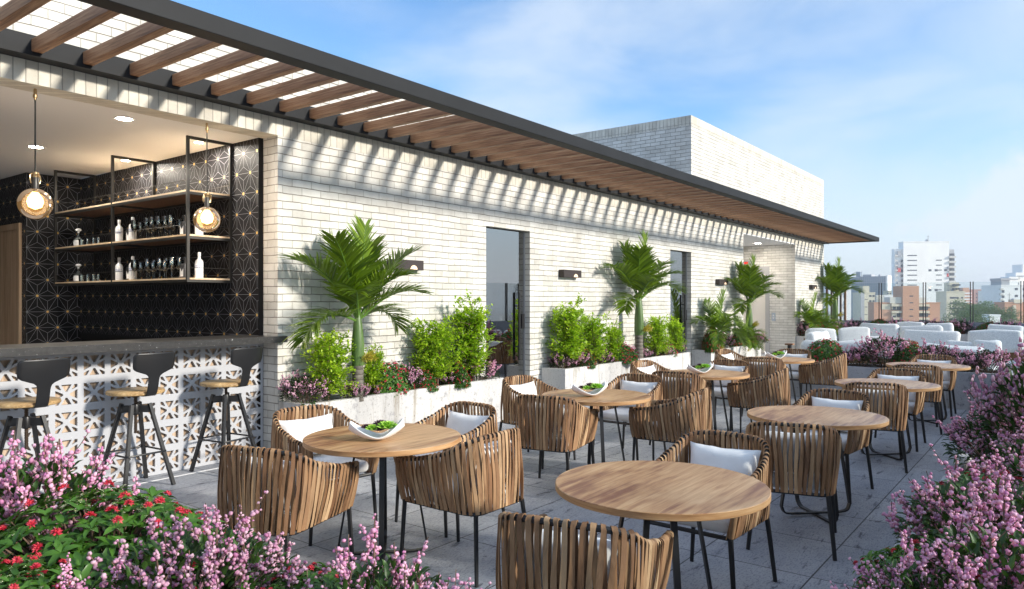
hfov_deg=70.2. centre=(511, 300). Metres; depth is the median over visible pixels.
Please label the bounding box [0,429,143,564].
pink heath shrub
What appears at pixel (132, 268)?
wine glass
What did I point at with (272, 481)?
throw pillow
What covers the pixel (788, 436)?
throw pillow
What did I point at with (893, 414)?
woven armchair
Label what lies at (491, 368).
pink heath shrub
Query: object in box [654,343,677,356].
red flowering shrub
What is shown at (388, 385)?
red flowering shrub
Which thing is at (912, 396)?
throw pillow
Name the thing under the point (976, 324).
concrete parapet
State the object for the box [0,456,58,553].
pink heath shrub
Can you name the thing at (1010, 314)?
city tree
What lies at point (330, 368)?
lime leaved shrub
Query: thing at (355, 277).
palm
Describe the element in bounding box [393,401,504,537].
woven armchair
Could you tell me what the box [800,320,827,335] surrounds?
red flowering shrub
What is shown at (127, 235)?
bottle
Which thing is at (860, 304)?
apartment block
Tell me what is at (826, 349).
red flowering shrub
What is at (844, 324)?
pink heath shrub
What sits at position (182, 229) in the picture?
bottle
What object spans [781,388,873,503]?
woven armchair
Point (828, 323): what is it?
palm
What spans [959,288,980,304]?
long block
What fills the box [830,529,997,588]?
pink heath shrub
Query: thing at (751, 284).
palm
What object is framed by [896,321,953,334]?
lounge sofa
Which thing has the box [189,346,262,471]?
bar stool
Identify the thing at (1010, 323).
pink heath shrub
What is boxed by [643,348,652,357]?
pink heath shrub
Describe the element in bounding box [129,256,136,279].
bottle
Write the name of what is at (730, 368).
throw pillow
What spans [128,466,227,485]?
floor drain strip
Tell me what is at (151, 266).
wine glass
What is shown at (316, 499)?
woven armchair
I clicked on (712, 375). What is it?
round table
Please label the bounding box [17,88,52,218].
pendant lamp
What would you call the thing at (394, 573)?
pink heath shrub
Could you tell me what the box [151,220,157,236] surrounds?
wine glass
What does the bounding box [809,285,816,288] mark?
wall lamp
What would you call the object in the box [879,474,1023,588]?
pink heath shrub
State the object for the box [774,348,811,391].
woven armchair
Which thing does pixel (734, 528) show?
woven armchair
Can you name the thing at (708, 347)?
red flowering shrub
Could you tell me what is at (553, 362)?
pink heath shrub
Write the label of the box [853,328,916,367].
pink heath shrub
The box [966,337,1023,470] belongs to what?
pink heath shrub
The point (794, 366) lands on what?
throw pillow
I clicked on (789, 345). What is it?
side table
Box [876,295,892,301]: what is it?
block
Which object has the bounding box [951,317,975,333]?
pink heath shrub
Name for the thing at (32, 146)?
ceiling downlight
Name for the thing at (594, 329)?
lime leaved shrub
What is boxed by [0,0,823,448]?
brick building
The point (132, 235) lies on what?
bottle
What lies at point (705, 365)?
succulent
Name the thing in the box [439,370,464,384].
pink heath shrub
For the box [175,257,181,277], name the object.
wine glass
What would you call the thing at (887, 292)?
block
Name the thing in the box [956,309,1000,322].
city tree
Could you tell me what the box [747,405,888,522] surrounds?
round table
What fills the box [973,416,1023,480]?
pink heath shrub
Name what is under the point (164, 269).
wine glass
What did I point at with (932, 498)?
pink heath shrub
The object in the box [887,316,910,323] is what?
pink heath shrub
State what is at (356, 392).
pink heath shrub
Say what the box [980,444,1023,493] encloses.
pink heath shrub
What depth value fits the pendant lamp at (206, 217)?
6.89 m
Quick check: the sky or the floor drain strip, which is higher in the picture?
the sky
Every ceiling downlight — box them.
[27,145,44,148]
[113,116,134,121]
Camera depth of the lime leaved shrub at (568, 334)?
11.12 m
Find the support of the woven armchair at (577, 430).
on the terrace floor
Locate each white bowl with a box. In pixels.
[348,417,404,439]
[571,381,607,395]
[686,363,713,372]
[765,350,786,358]
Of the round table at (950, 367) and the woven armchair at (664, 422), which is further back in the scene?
the round table at (950, 367)
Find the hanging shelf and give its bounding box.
[54,135,231,285]
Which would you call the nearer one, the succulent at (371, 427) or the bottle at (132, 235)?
the succulent at (371, 427)
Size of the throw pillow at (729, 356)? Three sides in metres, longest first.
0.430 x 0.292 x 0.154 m
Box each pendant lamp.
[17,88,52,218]
[193,123,220,231]
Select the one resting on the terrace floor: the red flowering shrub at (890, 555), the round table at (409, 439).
the round table at (409, 439)
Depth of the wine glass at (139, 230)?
8.11 m
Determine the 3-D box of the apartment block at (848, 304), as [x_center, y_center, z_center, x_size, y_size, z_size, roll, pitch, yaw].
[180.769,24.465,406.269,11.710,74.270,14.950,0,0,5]
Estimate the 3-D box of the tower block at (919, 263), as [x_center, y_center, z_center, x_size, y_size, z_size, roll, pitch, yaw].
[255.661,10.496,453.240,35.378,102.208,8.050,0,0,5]
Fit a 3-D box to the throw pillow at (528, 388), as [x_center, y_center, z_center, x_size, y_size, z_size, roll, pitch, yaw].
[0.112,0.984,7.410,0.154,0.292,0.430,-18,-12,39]
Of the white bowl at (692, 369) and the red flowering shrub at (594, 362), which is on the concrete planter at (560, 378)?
the red flowering shrub at (594, 362)
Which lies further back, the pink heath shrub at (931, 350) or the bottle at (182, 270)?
the pink heath shrub at (931, 350)
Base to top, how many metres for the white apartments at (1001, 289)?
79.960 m
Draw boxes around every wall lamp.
[387,259,423,270]
[559,269,580,277]
[716,279,727,284]
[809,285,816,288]
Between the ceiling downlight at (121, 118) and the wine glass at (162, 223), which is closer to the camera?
the ceiling downlight at (121, 118)
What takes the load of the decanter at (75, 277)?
on the hanging shelf
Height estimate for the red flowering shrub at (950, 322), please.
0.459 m
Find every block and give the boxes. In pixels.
[824,286,850,320]
[853,286,874,320]
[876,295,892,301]
[883,291,891,294]
[892,239,955,301]
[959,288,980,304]
[978,291,980,304]
[981,314,1000,322]
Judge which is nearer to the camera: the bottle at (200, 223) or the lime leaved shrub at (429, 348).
the bottle at (200, 223)
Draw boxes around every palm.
[274,215,436,401]
[598,230,687,357]
[689,287,752,348]
[722,254,784,327]
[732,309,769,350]
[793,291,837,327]
[815,303,844,334]
[816,256,865,325]
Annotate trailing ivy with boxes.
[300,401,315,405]
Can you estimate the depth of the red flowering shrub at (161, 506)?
2.44 m
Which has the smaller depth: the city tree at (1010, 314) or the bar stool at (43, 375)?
the bar stool at (43, 375)
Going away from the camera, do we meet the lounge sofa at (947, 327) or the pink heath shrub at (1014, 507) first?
the pink heath shrub at (1014, 507)
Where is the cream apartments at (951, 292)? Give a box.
[936,282,964,321]
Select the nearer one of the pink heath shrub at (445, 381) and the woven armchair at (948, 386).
the pink heath shrub at (445, 381)
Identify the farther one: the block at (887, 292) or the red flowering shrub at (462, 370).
the block at (887, 292)
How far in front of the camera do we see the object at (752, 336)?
16.98 m
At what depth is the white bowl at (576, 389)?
6.42 m
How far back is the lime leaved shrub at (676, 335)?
14.18 m
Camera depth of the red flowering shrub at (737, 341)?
17.12 m
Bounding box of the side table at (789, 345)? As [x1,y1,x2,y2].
[785,343,793,348]
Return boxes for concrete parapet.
[838,321,1023,332]
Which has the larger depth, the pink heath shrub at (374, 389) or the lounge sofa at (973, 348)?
the lounge sofa at (973, 348)
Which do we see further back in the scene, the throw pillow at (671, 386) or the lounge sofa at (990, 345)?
the lounge sofa at (990, 345)
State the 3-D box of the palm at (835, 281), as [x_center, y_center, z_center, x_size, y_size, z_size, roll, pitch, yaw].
[10.751,-0.192,23.619,2.270,2.545,1.153,0,0,-43]
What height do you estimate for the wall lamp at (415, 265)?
0.120 m
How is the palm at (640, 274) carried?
on the concrete planter at (560, 378)
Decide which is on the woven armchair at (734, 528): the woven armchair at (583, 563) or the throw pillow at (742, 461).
the throw pillow at (742, 461)
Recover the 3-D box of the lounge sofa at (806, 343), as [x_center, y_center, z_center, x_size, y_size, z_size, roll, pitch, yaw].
[6.006,1.157,13.393,1.250,0.886,0.872,0,0,37]
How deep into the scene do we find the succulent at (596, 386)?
6.45 m
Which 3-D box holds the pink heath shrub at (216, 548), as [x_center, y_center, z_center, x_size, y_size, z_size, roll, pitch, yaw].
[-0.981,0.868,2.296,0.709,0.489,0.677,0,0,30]
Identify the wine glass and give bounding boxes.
[131,220,137,231]
[131,260,137,279]
[137,222,143,238]
[137,262,143,271]
[142,217,150,229]
[143,259,150,278]
[147,217,154,237]
[150,261,155,271]
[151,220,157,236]
[154,216,161,228]
[155,258,162,278]
[161,216,166,235]
[161,260,167,270]
[163,258,168,277]
[164,218,169,235]
[166,215,173,235]
[167,257,175,269]
[170,220,176,231]
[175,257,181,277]
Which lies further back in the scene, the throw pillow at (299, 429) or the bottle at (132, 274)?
the bottle at (132, 274)
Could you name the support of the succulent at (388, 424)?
in the white bowl at (356, 429)
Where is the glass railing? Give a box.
[830,281,1023,322]
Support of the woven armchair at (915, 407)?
on the terrace floor
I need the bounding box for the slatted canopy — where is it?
[0,0,878,243]
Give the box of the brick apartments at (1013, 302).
[994,298,1022,322]
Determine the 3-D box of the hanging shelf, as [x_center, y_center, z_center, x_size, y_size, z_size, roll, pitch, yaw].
[-4.461,-0.937,8.615,3.284,1.495,0.505,0,0,37]
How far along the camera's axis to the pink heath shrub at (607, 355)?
11.93 m
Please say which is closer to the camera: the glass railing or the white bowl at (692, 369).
the white bowl at (692, 369)
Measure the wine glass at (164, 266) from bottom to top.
0.234 m
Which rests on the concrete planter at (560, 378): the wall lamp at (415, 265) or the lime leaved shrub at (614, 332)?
the lime leaved shrub at (614, 332)
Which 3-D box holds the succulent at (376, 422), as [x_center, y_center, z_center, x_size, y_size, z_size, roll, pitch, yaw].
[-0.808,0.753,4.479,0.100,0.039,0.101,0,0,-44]
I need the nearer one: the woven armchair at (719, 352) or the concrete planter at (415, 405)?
the concrete planter at (415, 405)
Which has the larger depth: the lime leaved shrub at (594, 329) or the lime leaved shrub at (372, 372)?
the lime leaved shrub at (594, 329)
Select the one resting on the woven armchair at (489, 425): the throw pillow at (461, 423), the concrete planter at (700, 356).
the throw pillow at (461, 423)
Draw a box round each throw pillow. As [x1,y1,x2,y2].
[231,455,295,508]
[279,414,332,454]
[446,410,488,446]
[465,438,511,491]
[509,381,536,397]
[514,526,618,588]
[524,404,567,435]
[618,380,657,406]
[637,365,656,374]
[662,377,693,398]
[690,441,760,475]
[713,364,744,385]
[718,353,733,359]
[749,362,775,375]
[760,430,822,472]
[784,354,807,370]
[812,396,862,431]
[854,389,897,413]
[877,374,918,400]
[917,359,950,380]
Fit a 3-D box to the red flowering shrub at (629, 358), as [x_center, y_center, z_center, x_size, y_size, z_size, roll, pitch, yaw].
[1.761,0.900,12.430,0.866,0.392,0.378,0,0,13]
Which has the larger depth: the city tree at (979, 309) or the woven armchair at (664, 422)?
the city tree at (979, 309)
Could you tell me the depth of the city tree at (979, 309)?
305.36 m
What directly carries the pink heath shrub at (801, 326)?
on the concrete planter at (799, 339)
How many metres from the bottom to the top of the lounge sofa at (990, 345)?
0.854 m
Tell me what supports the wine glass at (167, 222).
on the hanging shelf
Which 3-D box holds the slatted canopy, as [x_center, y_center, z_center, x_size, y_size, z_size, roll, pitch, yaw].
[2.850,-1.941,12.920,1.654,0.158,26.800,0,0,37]
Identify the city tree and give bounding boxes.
[940,299,999,321]
[953,301,993,317]
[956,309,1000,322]
[982,305,1022,322]
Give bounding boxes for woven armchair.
[217,445,358,573]
[271,404,378,545]
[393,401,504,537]
[395,428,525,587]
[496,511,673,588]
[499,375,575,468]
[515,394,598,477]
[593,373,665,460]
[625,360,669,426]
[629,387,712,460]
[649,370,711,444]
[650,429,776,588]
[706,359,751,430]
[711,349,744,401]
[727,367,790,432]
[742,356,786,416]
[745,421,841,560]
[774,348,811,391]
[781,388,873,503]
[798,353,847,397]
[841,381,908,472]
[867,367,925,451]
[887,364,942,434]
[909,354,956,416]
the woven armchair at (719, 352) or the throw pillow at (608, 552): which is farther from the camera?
the woven armchair at (719, 352)
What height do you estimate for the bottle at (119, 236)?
0.274 m
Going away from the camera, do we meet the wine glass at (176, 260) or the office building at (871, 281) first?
the wine glass at (176, 260)
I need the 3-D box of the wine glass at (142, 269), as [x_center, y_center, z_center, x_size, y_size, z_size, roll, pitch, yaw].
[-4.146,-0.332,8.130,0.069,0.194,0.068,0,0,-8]
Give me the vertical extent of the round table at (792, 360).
0.748 m
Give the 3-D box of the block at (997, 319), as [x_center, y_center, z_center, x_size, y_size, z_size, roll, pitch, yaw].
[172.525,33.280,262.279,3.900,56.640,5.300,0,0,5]
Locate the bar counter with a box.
[0,335,287,489]
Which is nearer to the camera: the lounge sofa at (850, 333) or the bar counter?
the bar counter
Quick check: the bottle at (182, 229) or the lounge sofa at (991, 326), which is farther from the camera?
the lounge sofa at (991, 326)
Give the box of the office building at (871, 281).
[845,272,891,318]
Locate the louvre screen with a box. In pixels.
[825,288,845,320]
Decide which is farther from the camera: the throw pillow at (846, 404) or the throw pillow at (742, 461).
the throw pillow at (846, 404)
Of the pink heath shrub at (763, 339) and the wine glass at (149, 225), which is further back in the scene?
the pink heath shrub at (763, 339)
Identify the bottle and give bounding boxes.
[115,220,122,240]
[115,257,122,279]
[126,223,130,239]
[126,262,130,279]
[129,217,136,239]
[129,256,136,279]
[180,216,190,233]
[180,258,190,277]
[195,211,202,234]
[195,252,202,277]
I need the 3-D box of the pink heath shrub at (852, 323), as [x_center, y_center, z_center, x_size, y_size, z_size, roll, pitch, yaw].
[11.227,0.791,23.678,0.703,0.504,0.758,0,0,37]
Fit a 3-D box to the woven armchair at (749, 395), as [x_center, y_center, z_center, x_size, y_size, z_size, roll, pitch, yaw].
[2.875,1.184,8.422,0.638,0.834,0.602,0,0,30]
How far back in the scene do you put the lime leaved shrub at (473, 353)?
9.28 m
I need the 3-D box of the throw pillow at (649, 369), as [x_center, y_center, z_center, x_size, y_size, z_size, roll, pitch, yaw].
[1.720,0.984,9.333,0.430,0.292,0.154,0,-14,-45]
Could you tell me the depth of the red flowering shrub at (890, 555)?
2.60 m
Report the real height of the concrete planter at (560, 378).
0.575 m
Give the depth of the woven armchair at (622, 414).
7.46 m
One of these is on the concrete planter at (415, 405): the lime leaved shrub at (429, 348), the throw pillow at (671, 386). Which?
the lime leaved shrub at (429, 348)
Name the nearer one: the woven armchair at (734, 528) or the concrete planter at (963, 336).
the woven armchair at (734, 528)
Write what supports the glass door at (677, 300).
in the brick building at (508, 244)
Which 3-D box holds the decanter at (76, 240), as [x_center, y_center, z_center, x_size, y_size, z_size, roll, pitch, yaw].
[-5.474,-0.797,9.196,0.118,0.232,0.118,0,0,37]
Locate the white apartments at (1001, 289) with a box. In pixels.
[981,264,1023,313]
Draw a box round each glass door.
[486,228,524,384]
[670,251,686,351]
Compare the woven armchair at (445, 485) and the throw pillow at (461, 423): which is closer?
the woven armchair at (445, 485)
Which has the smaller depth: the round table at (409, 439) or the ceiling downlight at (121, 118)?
the round table at (409, 439)
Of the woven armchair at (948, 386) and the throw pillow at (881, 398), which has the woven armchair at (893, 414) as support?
the throw pillow at (881, 398)
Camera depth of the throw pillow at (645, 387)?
7.56 m
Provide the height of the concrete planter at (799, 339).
0.550 m
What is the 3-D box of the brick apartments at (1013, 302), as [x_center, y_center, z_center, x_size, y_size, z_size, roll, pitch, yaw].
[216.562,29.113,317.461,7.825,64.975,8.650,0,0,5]
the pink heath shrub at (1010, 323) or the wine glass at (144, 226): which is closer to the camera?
the wine glass at (144, 226)
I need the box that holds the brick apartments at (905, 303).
[868,286,939,321]
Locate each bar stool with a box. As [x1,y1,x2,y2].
[0,357,70,484]
[97,351,175,489]
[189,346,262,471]
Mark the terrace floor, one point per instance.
(802, 551)
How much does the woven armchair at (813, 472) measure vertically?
0.834 m
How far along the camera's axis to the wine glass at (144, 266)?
8.03 m
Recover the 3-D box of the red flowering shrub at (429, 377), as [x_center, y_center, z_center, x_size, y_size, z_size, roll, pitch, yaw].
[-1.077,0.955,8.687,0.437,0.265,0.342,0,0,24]
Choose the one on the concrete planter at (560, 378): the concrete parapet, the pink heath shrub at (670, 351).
the pink heath shrub at (670, 351)
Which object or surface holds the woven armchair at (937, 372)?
on the terrace floor
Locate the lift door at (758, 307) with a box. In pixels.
[743,274,764,352]
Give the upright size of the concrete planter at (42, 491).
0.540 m
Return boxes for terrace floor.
[95,353,976,588]
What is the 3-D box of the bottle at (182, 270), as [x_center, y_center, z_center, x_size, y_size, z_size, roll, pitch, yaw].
[-3.454,-0.343,7.705,0.090,0.215,0.081,0,0,37]
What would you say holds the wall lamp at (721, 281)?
attached to the brick building at (508, 244)
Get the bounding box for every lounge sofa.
[800,340,870,363]
[804,327,870,341]
[805,330,829,339]
[860,323,942,339]
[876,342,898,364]
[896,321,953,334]
[901,329,959,347]
[923,344,985,368]
[946,340,1004,369]
[967,329,1023,370]
[987,323,1023,342]
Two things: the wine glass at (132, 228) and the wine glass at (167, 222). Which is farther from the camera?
the wine glass at (132, 228)
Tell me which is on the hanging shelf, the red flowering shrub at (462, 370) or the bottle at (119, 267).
the bottle at (119, 267)
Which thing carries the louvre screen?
on the terrace floor
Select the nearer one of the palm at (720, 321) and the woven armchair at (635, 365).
the woven armchair at (635, 365)
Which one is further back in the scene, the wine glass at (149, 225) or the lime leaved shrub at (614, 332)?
the lime leaved shrub at (614, 332)
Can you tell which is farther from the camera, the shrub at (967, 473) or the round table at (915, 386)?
the round table at (915, 386)
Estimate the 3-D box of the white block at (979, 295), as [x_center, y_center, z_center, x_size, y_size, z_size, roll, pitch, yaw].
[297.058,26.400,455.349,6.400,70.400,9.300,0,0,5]
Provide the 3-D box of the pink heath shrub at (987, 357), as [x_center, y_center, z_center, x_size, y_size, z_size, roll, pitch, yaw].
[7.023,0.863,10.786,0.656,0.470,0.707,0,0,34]
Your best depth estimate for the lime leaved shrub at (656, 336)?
13.54 m
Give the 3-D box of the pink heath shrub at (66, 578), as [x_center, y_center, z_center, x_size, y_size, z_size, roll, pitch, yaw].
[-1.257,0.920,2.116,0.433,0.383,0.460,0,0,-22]
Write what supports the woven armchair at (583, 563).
on the terrace floor
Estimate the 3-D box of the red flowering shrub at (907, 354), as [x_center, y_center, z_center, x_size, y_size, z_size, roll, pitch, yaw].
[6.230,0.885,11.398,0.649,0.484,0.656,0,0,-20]
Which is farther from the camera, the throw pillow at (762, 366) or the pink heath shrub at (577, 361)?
the pink heath shrub at (577, 361)
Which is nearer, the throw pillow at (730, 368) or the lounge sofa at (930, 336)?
the throw pillow at (730, 368)
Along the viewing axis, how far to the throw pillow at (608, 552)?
2.62 m
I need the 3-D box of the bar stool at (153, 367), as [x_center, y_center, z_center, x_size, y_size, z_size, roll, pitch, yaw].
[-3.198,1.020,6.240,0.556,1.171,0.460,0,0,33]
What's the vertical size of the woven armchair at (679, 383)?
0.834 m
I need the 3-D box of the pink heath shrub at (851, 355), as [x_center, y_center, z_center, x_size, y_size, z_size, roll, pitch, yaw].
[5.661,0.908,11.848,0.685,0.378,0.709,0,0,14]
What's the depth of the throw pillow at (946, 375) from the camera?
10.23 m
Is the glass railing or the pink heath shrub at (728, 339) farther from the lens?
the glass railing
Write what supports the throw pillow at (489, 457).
on the woven armchair at (445, 485)
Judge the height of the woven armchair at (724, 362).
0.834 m
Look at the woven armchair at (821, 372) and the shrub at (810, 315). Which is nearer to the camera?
the woven armchair at (821, 372)
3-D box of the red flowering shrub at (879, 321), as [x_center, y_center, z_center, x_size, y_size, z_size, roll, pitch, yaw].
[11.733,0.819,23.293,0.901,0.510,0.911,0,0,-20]
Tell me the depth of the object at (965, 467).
4.74 m
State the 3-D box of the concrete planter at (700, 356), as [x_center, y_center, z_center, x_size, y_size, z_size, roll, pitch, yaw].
[4.964,1.325,16.691,0.438,0.550,3.140,0,0,37]
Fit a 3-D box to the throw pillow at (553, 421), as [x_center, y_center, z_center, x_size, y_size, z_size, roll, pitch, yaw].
[0.288,0.984,6.041,0.430,0.292,0.154,0,14,25]
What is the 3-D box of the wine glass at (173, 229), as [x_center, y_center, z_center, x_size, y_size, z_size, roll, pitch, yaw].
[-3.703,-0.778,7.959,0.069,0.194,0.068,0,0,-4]
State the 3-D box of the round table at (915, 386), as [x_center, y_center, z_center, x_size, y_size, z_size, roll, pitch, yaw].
[3.849,1.224,7.494,0.974,0.748,0.974,0,0,37]
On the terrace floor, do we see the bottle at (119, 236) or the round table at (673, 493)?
the round table at (673, 493)
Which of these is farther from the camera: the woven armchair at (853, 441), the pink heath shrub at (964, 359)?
the pink heath shrub at (964, 359)
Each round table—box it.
[302,423,460,566]
[542,389,650,464]
[555,460,770,588]
[668,369,749,431]
[746,356,814,401]
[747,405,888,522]
[834,378,940,459]
[886,362,970,423]
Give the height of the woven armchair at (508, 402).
0.834 m
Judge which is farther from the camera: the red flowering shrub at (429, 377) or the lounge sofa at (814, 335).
the lounge sofa at (814, 335)
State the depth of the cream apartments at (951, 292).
407.37 m
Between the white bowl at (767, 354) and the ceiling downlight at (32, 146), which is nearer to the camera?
the ceiling downlight at (32, 146)
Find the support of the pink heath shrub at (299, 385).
on the concrete planter at (415, 405)
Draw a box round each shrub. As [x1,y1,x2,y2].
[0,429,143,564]
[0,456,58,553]
[0,480,251,588]
[0,552,93,588]
[54,552,127,588]
[70,490,339,588]
[259,562,355,588]
[276,367,331,403]
[294,328,359,400]
[304,513,491,588]
[338,378,368,398]
[351,383,379,394]
[363,341,390,392]
[368,362,414,397]
[388,360,424,388]
[407,314,464,385]
[409,370,438,392]
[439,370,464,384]
[441,362,471,389]
[446,289,499,380]
[461,357,501,380]
[545,292,592,367]
[547,353,574,368]
[561,352,591,367]
[574,349,596,368]
[575,311,614,361]
[595,350,613,363]
[599,342,639,364]
[602,318,626,360]
[643,314,673,355]
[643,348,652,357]
[653,347,674,354]
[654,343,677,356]
[664,314,688,351]
[701,327,719,353]
[709,332,734,347]
[727,334,756,346]
[754,332,769,342]
[797,321,812,335]
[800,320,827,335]
[807,338,849,365]
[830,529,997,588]
[834,322,846,328]
[841,344,882,366]
[846,317,864,326]
[852,539,1012,588]
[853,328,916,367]
[870,318,888,323]
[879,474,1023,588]
[881,443,1023,570]
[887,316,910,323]
[887,342,927,367]
[903,469,1023,561]
[912,337,961,360]
[924,317,941,324]
[932,391,1023,471]
[935,347,989,371]
[943,321,963,333]
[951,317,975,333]
[959,398,1005,451]
[962,344,1011,372]
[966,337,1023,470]
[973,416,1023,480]
[974,322,993,330]
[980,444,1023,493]
[993,506,1023,588]
[995,318,1021,324]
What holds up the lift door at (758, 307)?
in the brick building at (508, 244)
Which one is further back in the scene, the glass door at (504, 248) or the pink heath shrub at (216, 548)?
the glass door at (504, 248)
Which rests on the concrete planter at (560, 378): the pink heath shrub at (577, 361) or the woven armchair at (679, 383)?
the pink heath shrub at (577, 361)
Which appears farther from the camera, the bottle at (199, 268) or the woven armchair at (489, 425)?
the bottle at (199, 268)
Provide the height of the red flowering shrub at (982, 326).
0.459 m
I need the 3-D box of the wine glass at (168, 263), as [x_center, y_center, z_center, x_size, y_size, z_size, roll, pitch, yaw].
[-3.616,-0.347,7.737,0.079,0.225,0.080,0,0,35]
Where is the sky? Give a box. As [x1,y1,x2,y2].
[104,0,1023,288]
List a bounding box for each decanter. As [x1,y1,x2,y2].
[73,228,82,245]
[73,264,82,281]
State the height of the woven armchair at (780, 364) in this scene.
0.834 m
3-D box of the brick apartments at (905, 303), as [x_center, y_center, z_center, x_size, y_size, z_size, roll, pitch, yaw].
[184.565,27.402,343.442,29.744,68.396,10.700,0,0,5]
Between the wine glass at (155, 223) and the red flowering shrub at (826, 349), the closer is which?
the wine glass at (155, 223)
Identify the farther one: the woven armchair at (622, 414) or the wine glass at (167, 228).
the wine glass at (167, 228)
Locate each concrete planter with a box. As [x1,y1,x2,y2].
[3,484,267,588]
[278,376,503,425]
[541,352,689,389]
[692,345,760,368]
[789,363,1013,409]
[796,336,804,353]
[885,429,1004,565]
[960,333,967,339]
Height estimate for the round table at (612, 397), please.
0.748 m
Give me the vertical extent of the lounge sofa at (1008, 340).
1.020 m
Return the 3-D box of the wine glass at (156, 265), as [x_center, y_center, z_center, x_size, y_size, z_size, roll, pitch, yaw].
[-3.825,-0.347,7.899,0.080,0.225,0.079,0,0,16]
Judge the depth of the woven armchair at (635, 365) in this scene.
9.41 m
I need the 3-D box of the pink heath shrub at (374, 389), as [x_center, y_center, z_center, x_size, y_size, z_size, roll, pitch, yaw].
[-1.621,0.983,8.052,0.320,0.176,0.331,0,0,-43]
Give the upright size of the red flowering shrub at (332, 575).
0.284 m
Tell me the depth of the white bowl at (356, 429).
4.42 m
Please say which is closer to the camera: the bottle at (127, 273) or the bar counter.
the bar counter
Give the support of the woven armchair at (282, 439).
on the terrace floor
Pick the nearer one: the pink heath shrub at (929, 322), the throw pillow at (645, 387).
the throw pillow at (645, 387)
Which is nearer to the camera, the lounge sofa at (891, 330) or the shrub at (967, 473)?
the shrub at (967, 473)
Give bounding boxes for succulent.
[365,424,377,429]
[373,420,385,425]
[376,420,397,428]
[591,383,603,388]
[700,363,710,367]
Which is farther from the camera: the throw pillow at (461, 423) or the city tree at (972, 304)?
the city tree at (972, 304)
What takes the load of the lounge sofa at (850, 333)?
on the terrace floor
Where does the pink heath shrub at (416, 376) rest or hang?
on the concrete planter at (415, 405)
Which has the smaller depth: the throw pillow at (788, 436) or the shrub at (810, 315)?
the throw pillow at (788, 436)
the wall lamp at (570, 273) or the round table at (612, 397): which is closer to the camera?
the round table at (612, 397)

